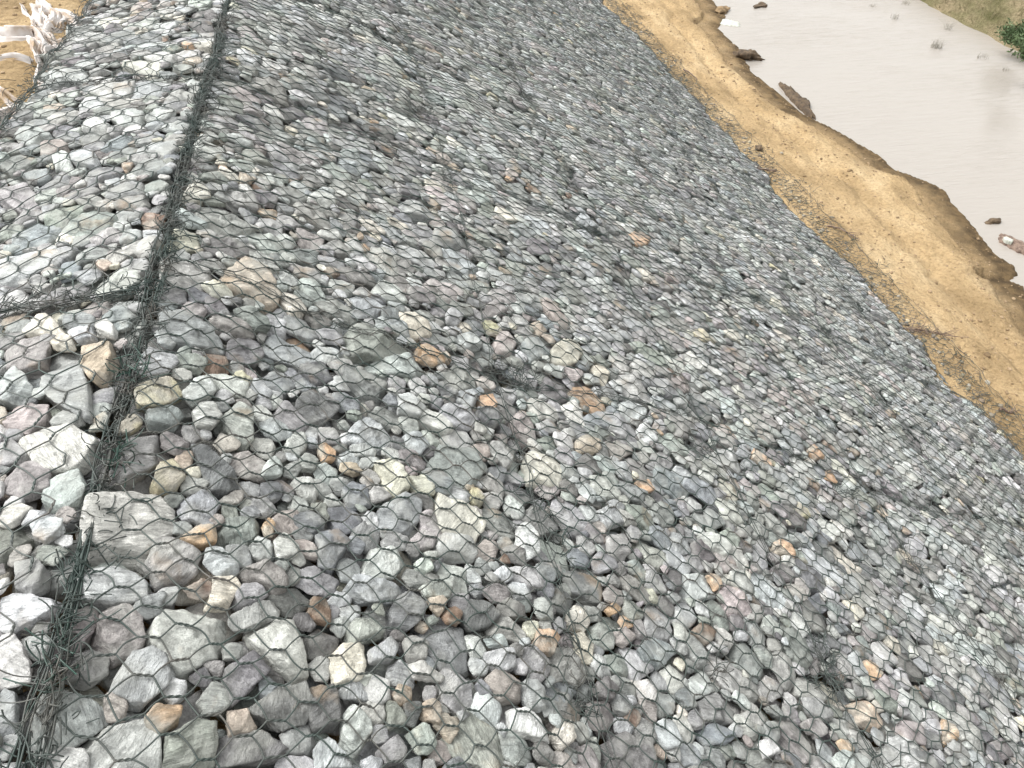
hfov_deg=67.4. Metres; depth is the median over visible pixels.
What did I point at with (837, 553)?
stone
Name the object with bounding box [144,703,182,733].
stone
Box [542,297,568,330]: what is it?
stone
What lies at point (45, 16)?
geotextile sheet
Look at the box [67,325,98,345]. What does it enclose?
stone
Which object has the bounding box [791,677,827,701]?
stone
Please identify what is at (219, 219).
stone
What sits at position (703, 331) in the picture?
stone
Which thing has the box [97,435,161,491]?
stone
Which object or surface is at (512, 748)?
stone
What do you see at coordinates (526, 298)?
stone
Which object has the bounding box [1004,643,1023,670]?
stone
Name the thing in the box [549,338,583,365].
stone
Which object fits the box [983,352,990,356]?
sand lump
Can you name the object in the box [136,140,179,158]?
stone
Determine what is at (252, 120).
stone
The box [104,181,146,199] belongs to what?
stone
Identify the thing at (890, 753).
stone
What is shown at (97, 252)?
stone
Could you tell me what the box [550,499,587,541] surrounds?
stone
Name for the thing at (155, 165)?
stone
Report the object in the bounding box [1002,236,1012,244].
plastic scrap
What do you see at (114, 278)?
stone
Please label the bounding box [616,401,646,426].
stone
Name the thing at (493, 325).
stone
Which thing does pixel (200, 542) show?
stone
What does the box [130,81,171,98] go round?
stone
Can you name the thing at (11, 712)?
stone
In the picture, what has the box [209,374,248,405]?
stone
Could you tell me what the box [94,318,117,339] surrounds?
stone
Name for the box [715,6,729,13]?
mud clod
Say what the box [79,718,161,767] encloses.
stone
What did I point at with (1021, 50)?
shrub
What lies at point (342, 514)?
stone
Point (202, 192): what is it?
stone
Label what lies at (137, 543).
stone
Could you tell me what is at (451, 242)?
stone
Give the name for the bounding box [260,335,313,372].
stone
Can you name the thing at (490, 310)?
stone
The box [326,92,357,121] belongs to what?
stone
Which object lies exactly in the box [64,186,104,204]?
stone
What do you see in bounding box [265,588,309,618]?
stone
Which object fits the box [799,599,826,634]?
stone
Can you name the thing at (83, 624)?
stone
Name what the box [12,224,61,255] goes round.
stone
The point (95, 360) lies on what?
stone
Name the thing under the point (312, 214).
stone
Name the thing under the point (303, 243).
stone
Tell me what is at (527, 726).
stone
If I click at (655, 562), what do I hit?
stone
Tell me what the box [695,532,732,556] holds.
stone
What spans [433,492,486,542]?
stone
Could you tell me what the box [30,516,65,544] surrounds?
stone
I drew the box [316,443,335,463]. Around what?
stone
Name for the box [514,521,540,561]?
stone
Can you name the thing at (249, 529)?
stone
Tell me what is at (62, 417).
stone
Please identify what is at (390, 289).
stone
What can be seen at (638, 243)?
stone
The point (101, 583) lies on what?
stone
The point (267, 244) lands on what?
stone
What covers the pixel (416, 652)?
stone
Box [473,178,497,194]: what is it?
stone
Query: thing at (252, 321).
stone
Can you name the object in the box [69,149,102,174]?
stone
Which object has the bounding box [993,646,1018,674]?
stone
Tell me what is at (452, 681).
stone
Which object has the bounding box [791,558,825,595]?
stone
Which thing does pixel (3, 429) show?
stone
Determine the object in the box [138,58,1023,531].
wire mattress
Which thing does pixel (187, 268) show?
stone
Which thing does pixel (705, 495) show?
stone
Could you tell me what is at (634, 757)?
stone
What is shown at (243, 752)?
stone
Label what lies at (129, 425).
stone
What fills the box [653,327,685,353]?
stone
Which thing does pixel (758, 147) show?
mud clod
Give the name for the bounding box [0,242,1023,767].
wire mattress
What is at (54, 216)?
stone
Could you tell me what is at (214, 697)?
stone
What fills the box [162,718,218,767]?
stone
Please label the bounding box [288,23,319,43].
stone
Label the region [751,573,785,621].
stone
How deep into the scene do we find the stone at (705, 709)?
2.54 m
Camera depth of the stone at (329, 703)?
1.80 m
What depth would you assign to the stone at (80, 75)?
3.96 m
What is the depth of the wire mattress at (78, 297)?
2.24 m
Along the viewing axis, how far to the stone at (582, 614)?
2.49 m
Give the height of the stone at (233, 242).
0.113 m
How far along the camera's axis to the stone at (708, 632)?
2.75 m
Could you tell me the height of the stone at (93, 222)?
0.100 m
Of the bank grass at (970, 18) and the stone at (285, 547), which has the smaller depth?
the stone at (285, 547)
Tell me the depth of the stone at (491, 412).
3.02 m
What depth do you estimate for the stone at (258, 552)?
2.03 m
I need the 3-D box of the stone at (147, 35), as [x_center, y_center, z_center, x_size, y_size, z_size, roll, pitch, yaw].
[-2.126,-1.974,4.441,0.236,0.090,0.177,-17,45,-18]
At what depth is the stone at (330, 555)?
2.15 m
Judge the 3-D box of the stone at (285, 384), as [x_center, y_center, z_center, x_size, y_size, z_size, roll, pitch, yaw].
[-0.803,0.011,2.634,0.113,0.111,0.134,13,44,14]
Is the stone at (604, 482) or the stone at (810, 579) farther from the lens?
the stone at (810, 579)
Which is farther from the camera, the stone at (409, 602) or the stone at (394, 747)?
the stone at (409, 602)
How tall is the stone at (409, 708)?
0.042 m
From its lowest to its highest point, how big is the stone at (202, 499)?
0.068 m
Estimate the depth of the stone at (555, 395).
3.47 m
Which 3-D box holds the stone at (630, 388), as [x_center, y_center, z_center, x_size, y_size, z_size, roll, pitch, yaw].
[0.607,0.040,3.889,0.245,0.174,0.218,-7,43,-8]
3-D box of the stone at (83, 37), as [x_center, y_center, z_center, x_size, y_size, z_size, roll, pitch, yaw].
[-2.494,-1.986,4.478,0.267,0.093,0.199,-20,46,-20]
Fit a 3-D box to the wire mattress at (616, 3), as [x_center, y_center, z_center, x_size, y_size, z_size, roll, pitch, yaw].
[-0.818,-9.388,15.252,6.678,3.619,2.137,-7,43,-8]
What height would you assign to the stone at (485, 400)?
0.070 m
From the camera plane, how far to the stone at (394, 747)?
1.81 m
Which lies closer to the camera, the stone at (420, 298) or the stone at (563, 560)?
the stone at (563, 560)
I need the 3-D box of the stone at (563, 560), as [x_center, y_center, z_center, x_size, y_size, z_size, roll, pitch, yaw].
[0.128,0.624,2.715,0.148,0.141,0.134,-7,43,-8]
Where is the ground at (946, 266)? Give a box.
[0,0,1023,767]
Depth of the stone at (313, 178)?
3.73 m
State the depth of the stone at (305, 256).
3.22 m
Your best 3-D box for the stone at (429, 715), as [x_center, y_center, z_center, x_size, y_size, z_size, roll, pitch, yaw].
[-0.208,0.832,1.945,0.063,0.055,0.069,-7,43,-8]
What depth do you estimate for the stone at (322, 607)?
1.99 m
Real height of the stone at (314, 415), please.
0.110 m
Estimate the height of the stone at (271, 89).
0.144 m
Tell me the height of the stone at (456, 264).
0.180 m
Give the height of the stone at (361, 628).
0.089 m
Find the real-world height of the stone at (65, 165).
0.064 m
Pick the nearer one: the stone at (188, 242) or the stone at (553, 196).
the stone at (188, 242)
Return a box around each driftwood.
[778,82,815,119]
[998,233,1023,254]
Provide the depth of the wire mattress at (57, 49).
4.36 m
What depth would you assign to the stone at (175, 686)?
1.68 m
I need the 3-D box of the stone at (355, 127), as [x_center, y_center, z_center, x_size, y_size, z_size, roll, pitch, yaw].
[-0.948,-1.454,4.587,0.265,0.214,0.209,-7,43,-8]
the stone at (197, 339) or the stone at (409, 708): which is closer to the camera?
the stone at (409, 708)
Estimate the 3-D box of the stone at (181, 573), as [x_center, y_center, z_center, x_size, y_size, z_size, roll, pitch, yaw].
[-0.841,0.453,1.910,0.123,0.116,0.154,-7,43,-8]
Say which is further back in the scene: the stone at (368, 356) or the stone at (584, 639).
the stone at (368, 356)
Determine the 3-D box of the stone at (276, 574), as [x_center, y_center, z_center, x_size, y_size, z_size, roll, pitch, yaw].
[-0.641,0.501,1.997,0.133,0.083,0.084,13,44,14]
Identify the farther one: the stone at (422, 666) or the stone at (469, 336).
the stone at (469, 336)
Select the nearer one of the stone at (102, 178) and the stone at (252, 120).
the stone at (102, 178)
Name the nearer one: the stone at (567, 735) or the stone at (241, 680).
the stone at (241, 680)
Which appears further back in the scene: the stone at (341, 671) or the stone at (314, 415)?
the stone at (314, 415)
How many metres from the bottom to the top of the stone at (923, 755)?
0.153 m
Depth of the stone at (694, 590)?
2.91 m
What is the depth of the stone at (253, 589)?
1.91 m
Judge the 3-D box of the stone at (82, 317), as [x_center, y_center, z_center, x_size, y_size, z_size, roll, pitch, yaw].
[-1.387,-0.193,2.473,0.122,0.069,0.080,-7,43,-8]
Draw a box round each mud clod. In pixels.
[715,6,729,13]
[733,49,764,60]
[753,1,767,8]
[755,144,761,150]
[984,218,1000,224]
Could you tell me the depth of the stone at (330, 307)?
3.04 m
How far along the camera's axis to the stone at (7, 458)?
2.01 m
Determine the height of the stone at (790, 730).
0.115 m
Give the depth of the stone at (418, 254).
3.75 m
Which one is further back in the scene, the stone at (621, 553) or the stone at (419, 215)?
the stone at (419, 215)
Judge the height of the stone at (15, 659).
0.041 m
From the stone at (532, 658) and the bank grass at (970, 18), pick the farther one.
the bank grass at (970, 18)
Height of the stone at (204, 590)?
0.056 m
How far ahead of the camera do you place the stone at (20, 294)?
2.63 m
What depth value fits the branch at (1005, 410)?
7.25 m
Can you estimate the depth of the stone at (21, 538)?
1.82 m
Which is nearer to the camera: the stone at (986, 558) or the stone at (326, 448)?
the stone at (326, 448)
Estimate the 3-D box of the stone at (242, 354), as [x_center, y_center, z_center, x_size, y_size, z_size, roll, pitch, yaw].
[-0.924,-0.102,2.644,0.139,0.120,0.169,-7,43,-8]
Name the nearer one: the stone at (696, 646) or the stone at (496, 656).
the stone at (496, 656)
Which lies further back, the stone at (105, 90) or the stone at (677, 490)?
the stone at (105, 90)
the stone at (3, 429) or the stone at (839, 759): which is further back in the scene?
the stone at (839, 759)
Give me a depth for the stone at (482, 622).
2.24 m
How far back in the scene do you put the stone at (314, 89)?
4.53 m
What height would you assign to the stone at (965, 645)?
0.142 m
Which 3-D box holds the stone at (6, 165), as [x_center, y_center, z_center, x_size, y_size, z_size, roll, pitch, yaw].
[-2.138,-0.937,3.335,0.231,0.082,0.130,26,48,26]
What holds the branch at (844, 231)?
on the ground at (946, 266)
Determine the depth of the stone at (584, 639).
2.42 m
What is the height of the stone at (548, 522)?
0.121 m
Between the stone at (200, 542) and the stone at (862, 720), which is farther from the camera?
the stone at (862, 720)
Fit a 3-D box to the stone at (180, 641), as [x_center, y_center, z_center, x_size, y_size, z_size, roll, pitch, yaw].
[-0.769,0.617,1.791,0.185,0.161,0.182,-7,43,-8]
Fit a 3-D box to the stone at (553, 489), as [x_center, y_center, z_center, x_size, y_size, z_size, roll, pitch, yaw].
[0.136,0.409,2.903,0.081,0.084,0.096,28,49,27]
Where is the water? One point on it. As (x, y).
(900, 94)
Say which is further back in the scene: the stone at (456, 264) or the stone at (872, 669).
the stone at (456, 264)
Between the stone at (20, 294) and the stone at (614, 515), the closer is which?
the stone at (20, 294)
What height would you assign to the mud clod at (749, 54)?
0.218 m
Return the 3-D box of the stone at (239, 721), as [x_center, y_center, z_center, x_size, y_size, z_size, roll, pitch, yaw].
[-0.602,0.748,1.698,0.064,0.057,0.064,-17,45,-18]
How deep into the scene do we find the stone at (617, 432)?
3.49 m
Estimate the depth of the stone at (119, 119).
3.58 m
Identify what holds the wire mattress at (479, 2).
on the ground at (946, 266)
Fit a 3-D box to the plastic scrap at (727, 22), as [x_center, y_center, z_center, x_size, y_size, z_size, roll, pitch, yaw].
[4.691,-7.847,16.700,0.585,0.070,0.442,16,45,16]
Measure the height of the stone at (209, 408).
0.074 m
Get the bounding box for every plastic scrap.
[720,19,739,26]
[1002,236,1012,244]
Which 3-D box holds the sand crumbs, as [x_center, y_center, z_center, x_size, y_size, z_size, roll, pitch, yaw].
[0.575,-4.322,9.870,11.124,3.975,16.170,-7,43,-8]
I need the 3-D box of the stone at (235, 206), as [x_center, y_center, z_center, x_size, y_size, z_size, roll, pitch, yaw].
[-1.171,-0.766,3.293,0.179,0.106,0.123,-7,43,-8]
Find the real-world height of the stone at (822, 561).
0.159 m
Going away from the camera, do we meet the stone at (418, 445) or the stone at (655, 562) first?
the stone at (418, 445)
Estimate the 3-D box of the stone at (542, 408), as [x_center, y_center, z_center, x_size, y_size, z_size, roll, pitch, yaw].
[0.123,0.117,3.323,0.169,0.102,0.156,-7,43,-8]
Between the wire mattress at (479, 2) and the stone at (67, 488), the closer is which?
the stone at (67, 488)
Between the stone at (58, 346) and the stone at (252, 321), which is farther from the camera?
the stone at (252, 321)
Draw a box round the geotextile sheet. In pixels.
[0,0,91,131]
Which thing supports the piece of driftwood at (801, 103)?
on the water
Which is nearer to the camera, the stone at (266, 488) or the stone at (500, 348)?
the stone at (266, 488)
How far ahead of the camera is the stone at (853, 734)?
2.80 m
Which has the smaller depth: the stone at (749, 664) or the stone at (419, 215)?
the stone at (749, 664)
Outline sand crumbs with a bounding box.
[0,0,1023,426]
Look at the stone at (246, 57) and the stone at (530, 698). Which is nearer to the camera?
the stone at (530, 698)
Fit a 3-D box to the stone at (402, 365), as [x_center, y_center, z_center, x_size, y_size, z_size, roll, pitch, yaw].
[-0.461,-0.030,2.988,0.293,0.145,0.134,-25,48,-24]
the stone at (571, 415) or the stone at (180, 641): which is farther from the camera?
the stone at (571, 415)
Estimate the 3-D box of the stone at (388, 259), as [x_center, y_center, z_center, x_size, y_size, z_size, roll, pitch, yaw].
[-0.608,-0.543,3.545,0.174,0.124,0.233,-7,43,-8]
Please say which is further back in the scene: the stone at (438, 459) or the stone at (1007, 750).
the stone at (1007, 750)
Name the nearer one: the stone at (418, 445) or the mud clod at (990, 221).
the stone at (418, 445)
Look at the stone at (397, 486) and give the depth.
2.50 m
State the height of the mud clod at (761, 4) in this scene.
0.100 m
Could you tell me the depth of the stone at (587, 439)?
3.21 m
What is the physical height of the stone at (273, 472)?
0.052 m
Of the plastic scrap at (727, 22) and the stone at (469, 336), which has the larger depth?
the plastic scrap at (727, 22)
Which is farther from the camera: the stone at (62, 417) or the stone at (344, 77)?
the stone at (344, 77)
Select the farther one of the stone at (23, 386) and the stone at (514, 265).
the stone at (514, 265)
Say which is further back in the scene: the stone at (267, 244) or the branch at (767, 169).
the branch at (767, 169)
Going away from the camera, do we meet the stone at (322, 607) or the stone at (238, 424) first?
the stone at (322, 607)
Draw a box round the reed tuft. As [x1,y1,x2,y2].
[930,39,948,48]
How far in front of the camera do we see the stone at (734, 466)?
3.81 m
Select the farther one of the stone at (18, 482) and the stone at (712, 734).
the stone at (712, 734)
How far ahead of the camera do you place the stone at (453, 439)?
2.84 m
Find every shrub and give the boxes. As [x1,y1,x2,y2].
[994,18,1023,47]
[1007,37,1023,61]
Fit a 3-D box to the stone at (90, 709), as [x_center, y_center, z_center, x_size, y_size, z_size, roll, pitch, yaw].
[-0.918,0.698,1.564,0.143,0.097,0.143,13,44,14]
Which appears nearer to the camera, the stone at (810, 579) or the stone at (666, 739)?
the stone at (666, 739)
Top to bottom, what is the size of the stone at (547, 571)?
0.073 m
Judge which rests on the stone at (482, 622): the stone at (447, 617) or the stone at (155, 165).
the stone at (447, 617)
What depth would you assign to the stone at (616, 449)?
3.34 m
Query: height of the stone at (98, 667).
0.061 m
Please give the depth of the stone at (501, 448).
2.93 m
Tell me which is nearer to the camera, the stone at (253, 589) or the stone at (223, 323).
the stone at (253, 589)
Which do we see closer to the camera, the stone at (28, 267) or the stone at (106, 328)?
the stone at (106, 328)
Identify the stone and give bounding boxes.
[0,155,41,180]
[0,182,41,215]
[0,249,60,287]
[0,290,40,321]
[0,366,33,410]
[0,424,6,442]
[0,439,30,473]
[0,527,33,568]
[0,593,63,637]
[0,633,32,690]
[0,689,19,736]
[2,403,51,434]
[4,336,51,379]
[5,461,52,502]
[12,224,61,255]
[14,124,52,146]
[14,558,51,596]
[18,423,98,476]
[22,313,66,337]
[26,687,109,763]
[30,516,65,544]
[37,747,89,767]
[39,284,91,316]
[40,362,94,423]
[41,68,90,89]
[41,468,86,514]
[44,205,84,228]
[46,606,98,682]
[49,410,85,427]
[50,332,76,352]
[52,150,75,173]
[58,210,120,236]
[62,31,105,46]
[62,312,96,332]
[62,649,109,691]
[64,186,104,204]
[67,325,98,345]
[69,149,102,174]
[74,247,109,267]
[75,491,175,572]
[76,566,147,612]
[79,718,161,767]
[80,341,119,388]
[81,116,109,134]
[84,167,123,190]
[88,79,135,99]
[90,603,145,668]
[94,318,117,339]
[95,268,144,302]
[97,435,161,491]
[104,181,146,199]
[109,645,175,711]
[110,108,145,135]
[118,414,142,437]
[122,31,161,46]
[122,60,163,78]
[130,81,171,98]
[130,158,173,181]
[130,347,178,385]
[134,376,182,412]
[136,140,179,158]
[144,536,203,592]
[144,609,226,680]
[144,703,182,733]
[145,404,183,434]
[149,458,185,496]
[156,260,211,296]
[157,309,224,355]
[159,677,186,704]
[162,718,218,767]
[167,229,199,255]
[175,487,220,525]
[179,523,216,550]
[182,183,210,208]
[182,375,218,409]
[183,578,211,600]
[188,18,218,41]
[189,443,238,499]
[191,401,222,430]
[192,139,224,164]
[194,207,255,237]
[195,681,230,717]
[200,235,251,261]
[203,576,240,612]
[208,315,254,342]
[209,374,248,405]
[215,730,288,767]
[216,401,253,451]
[216,516,259,548]
[218,650,271,710]
[219,256,280,314]
[224,190,261,215]
[225,338,263,370]
[225,708,256,737]
[227,600,279,632]
[230,451,265,483]
[230,582,268,610]
[233,306,270,334]
[235,113,272,133]
[236,48,259,66]
[237,559,288,594]
[241,32,268,58]
[242,77,288,107]
[243,619,308,684]
[245,233,286,255]
[248,536,271,561]
[248,681,312,732]
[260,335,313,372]
[260,371,294,399]
[260,456,282,479]
[260,481,282,503]
[261,518,275,537]
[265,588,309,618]
[268,125,297,146]
[272,532,299,561]
[273,400,308,432]
[275,141,321,167]
[276,292,306,319]
[281,431,307,458]
[287,248,318,270]
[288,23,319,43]
[289,476,318,505]
[292,202,330,231]
[294,228,323,253]
[294,388,340,427]
[295,565,339,598]
[296,170,326,189]
[297,80,329,105]
[298,361,332,386]
[305,596,331,627]
[306,190,336,212]
[306,683,340,733]
[312,737,351,767]
[314,298,359,327]
[314,528,350,574]
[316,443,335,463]
[319,62,354,83]
[325,506,362,534]
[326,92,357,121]
[328,642,366,685]
[338,323,407,366]
[339,704,372,764]
[340,122,376,148]
[341,365,387,406]
[342,574,401,606]
[342,618,384,644]
[347,417,390,455]
[360,545,402,580]
[365,247,398,277]
[365,352,425,379]
[367,636,398,665]
[370,280,407,305]
[371,458,410,500]
[375,491,421,539]
[375,734,406,767]
[385,591,427,636]
[385,700,406,731]
[392,243,438,269]
[394,392,425,417]
[398,200,435,230]
[399,312,431,343]
[402,431,429,454]
[402,635,428,663]
[403,701,421,727]
[404,722,436,755]
[405,285,436,310]
[408,660,443,683]
[413,343,445,367]
[415,625,468,678]
[418,578,452,598]
[419,698,441,724]
[421,468,453,497]
[422,278,463,303]
[425,444,485,488]
[430,563,467,593]
[431,531,478,564]
[432,226,467,251]
[433,248,477,280]
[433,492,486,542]
[434,667,472,715]
[438,364,475,390]
[438,403,478,432]
[439,430,474,446]
[440,606,462,626]
[440,710,504,767]
[455,331,482,353]
[459,599,501,634]
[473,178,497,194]
[474,406,502,428]
[476,394,496,406]
[481,298,507,321]
[481,507,514,541]
[481,647,515,672]
[483,320,501,337]
[484,669,520,705]
[487,440,512,470]
[491,331,516,359]
[496,597,524,623]
[498,731,531,767]
[503,258,525,275]
[504,707,548,743]
[506,566,543,592]
[507,411,535,452]
[513,292,542,311]
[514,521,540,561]
[516,337,549,363]
[521,450,561,494]
[521,505,558,537]
[521,644,550,682]
[521,678,545,712]
[523,398,558,423]
[530,628,559,656]
[534,484,560,500]
[535,562,558,581]
[536,377,567,404]
[537,184,563,205]
[539,539,568,570]
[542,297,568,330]
[545,688,579,721]
[547,646,586,690]
[548,720,576,751]
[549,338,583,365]
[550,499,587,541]
[553,282,589,304]
[560,399,584,426]
[561,570,602,606]
[564,605,589,635]
[567,386,605,415]
[572,631,593,665]
[573,434,601,455]
[589,475,620,502]
[592,676,619,702]
[594,411,638,451]
[597,504,623,530]
[599,731,657,767]
[605,440,632,461]
[605,533,631,562]
[608,372,650,411]
[613,626,635,648]
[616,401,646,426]
[624,458,652,483]
[629,231,649,247]
[630,679,657,703]
[631,541,666,572]
[636,638,675,671]
[641,605,671,642]
[652,464,689,499]
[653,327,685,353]
[653,718,682,749]
[679,573,715,603]
[680,632,708,670]
[682,473,716,503]
[690,622,717,645]
[693,328,715,343]
[694,723,735,745]
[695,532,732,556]
[695,692,733,726]
[704,654,742,695]
[711,448,740,474]
[715,584,751,618]
[724,642,763,680]
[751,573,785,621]
[757,675,782,702]
[757,737,780,759]
[769,539,795,561]
[771,650,795,691]
[777,721,811,763]
[779,624,812,675]
[785,457,816,481]
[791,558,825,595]
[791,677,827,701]
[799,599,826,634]
[801,697,833,724]
[802,548,845,585]
[829,545,861,573]
[830,749,861,767]
[841,600,864,620]
[845,700,882,732]
[847,729,877,764]
[862,660,883,680]
[877,734,925,767]
[892,720,926,745]
[893,461,924,488]
[898,593,928,622]
[912,748,943,767]
[939,710,984,756]
[940,719,958,746]
[948,632,983,664]
[975,665,1006,699]
[977,545,1008,574]
[978,696,1019,742]
[986,738,1013,761]
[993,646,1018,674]
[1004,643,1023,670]
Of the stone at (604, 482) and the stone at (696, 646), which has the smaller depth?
the stone at (696, 646)
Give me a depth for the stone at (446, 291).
3.60 m
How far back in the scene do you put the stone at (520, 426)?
3.14 m
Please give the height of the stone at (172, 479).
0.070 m
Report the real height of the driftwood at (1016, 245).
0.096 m
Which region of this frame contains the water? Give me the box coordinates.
[713,0,1023,286]
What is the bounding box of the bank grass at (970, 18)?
[931,0,1023,47]
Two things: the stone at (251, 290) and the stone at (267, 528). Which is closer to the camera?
the stone at (267, 528)
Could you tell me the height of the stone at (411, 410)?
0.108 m
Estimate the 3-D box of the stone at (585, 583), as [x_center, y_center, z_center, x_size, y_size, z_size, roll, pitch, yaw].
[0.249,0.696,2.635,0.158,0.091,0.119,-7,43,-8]
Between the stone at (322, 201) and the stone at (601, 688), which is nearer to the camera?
the stone at (601, 688)
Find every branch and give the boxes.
[757,164,779,171]
[827,225,862,241]
[905,317,963,338]
[998,404,1018,413]
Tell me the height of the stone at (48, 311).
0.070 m
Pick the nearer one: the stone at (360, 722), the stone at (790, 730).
the stone at (360, 722)
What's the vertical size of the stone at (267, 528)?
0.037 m
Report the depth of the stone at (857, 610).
3.36 m
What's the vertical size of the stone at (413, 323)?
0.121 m
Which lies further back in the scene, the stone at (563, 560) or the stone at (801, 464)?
the stone at (801, 464)
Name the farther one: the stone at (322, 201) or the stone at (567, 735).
the stone at (322, 201)
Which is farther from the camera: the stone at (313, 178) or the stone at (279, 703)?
the stone at (313, 178)
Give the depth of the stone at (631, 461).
3.32 m
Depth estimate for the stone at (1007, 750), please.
3.13 m
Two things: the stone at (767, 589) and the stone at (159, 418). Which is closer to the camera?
the stone at (159, 418)
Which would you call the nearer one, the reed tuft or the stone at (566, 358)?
the stone at (566, 358)
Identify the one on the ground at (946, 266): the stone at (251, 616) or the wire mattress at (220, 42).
the wire mattress at (220, 42)
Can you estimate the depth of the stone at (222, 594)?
1.87 m
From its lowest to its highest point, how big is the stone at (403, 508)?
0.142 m
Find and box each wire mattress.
[0,0,228,88]
[0,59,203,311]
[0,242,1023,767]
[0,264,151,767]
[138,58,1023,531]
[200,0,997,397]
[310,0,889,276]
[432,0,820,194]
[496,0,755,133]
[540,0,701,85]
[573,0,659,43]
[595,0,633,10]
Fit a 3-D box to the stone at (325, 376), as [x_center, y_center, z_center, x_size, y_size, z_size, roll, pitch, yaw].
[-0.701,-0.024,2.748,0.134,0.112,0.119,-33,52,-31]
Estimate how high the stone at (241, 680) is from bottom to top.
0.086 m
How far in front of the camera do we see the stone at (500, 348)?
3.52 m
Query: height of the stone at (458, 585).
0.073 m
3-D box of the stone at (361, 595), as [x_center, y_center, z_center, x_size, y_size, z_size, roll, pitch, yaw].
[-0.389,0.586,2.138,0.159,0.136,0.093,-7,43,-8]
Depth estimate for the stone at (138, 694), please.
1.66 m
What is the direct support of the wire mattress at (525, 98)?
on the ground at (946, 266)
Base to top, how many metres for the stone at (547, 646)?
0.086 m
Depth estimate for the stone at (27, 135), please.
3.46 m
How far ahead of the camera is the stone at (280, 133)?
4.00 m
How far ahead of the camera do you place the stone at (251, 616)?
1.88 m
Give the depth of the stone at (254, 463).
2.25 m
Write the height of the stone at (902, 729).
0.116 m
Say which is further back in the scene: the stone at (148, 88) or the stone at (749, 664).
the stone at (148, 88)
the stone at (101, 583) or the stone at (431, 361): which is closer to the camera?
the stone at (101, 583)
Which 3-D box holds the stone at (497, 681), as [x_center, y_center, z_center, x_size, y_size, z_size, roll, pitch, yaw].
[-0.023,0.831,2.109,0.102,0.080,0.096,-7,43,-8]
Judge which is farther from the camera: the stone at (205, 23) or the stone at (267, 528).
the stone at (205, 23)
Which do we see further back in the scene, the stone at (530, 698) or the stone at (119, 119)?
the stone at (119, 119)
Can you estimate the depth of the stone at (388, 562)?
2.21 m
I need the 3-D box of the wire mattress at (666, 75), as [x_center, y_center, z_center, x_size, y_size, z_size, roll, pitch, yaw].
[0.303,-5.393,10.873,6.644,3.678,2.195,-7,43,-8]
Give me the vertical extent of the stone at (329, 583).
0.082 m
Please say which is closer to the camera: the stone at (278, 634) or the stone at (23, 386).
the stone at (278, 634)
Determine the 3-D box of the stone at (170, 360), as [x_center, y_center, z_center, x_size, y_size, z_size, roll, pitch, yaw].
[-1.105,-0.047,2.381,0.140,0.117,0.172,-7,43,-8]
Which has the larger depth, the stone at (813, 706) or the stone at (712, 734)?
the stone at (813, 706)
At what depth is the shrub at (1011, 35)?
14.82 m
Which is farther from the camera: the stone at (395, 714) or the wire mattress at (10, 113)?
the wire mattress at (10, 113)
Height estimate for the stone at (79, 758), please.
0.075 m
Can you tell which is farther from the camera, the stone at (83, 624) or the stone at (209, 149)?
the stone at (209, 149)
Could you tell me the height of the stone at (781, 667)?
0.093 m
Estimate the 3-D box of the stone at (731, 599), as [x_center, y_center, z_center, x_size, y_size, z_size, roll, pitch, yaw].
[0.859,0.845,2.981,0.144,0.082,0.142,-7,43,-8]
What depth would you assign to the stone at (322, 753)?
1.72 m

